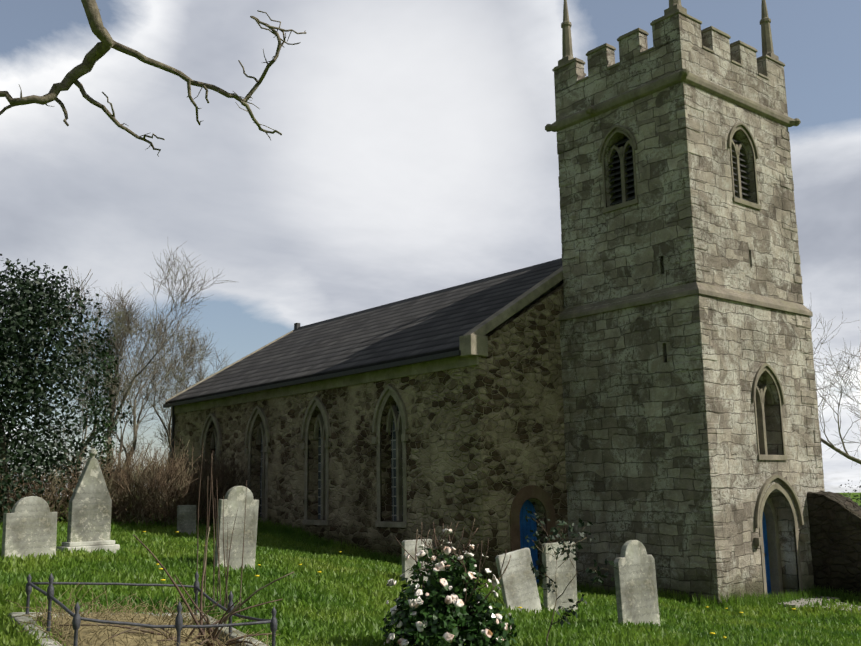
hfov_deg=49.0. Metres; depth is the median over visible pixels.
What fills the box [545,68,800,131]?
gargoyles
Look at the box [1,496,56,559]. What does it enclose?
headstone
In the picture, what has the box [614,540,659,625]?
headstone
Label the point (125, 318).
bare tree
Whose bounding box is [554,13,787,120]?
tower parapet
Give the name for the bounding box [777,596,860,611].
concrete path
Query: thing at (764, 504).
tower dressings
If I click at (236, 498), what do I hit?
headstone
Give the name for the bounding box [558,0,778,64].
pinnacles
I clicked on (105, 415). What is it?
ivy on trunk
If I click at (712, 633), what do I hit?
yellow wildflowers
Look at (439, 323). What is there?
nave roof
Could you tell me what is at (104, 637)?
dry grass
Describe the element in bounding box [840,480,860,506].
shrubs
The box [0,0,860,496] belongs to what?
sky
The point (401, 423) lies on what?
nave window dressings
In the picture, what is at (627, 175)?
belfry louvres
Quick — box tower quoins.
[556,86,824,605]
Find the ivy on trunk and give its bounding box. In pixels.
[85,321,122,509]
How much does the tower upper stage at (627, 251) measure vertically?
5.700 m
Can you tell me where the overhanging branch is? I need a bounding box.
[0,0,305,154]
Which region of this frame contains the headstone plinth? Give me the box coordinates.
[56,540,119,552]
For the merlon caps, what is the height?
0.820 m
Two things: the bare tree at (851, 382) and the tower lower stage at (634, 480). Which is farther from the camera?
the bare tree at (851, 382)
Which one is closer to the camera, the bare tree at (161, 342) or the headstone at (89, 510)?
the headstone at (89, 510)
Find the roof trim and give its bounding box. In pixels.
[163,258,561,462]
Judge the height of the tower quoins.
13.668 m
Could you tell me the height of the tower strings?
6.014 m
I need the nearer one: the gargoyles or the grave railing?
the grave railing
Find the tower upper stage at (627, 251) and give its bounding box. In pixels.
[558,82,802,308]
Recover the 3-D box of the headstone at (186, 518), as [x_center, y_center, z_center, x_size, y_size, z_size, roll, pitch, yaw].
[-6.902,5.637,26.734,0.550,0.950,0.090,7,-13,-39]
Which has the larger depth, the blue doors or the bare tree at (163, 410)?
the bare tree at (163, 410)
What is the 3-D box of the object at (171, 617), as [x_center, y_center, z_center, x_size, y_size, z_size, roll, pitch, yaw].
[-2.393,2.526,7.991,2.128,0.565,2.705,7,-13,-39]
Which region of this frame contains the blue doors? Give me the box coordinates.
[520,500,770,594]
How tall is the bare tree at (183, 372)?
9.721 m
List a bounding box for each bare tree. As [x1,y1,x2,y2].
[27,306,174,483]
[45,241,234,470]
[78,314,217,460]
[92,300,232,464]
[115,351,214,463]
[809,304,860,466]
[814,327,860,418]
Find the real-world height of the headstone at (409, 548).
0.920 m
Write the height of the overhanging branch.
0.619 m
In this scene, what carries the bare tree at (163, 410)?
on the ground at (304, 637)
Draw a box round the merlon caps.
[552,9,784,82]
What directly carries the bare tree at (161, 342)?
on the ground at (304, 637)
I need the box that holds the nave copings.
[165,267,562,413]
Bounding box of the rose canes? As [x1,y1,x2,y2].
[59,450,293,645]
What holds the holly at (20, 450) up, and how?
on the ground at (304, 637)
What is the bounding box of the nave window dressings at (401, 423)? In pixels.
[199,385,408,527]
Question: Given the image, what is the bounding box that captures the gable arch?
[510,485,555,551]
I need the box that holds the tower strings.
[552,70,812,320]
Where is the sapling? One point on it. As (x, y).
(542, 569)
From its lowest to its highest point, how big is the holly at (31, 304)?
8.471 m
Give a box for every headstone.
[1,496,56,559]
[67,448,111,541]
[177,505,196,533]
[215,486,258,569]
[402,539,432,585]
[495,548,541,613]
[542,541,577,611]
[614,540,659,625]
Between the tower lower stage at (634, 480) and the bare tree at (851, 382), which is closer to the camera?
the tower lower stage at (634, 480)
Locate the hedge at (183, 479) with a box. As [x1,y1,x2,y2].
[47,435,260,526]
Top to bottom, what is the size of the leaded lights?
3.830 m
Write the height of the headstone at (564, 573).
1.220 m
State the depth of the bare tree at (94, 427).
40.16 m
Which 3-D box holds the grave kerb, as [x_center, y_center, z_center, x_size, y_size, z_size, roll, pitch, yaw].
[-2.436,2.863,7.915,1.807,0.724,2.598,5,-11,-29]
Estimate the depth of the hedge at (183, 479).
30.23 m
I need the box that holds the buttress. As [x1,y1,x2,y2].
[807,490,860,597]
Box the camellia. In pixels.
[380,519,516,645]
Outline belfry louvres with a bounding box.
[608,138,750,205]
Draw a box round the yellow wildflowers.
[143,531,794,638]
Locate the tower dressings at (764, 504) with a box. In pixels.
[598,122,808,597]
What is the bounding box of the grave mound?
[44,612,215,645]
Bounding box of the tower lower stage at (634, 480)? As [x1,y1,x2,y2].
[560,286,823,602]
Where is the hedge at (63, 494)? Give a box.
[0,466,174,524]
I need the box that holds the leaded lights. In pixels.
[214,383,759,520]
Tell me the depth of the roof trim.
32.38 m
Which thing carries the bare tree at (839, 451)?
on the ground at (304, 637)
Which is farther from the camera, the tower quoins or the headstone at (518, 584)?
the tower quoins
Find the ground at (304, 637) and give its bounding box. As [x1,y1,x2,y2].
[4,493,860,645]
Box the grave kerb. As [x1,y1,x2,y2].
[8,612,265,645]
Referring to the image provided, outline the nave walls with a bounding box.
[173,283,568,582]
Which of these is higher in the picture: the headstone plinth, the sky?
the sky
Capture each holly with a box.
[0,254,136,521]
[0,299,69,502]
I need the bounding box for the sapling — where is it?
[525,507,616,645]
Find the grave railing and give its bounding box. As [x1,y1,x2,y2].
[25,572,277,645]
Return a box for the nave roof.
[165,262,562,403]

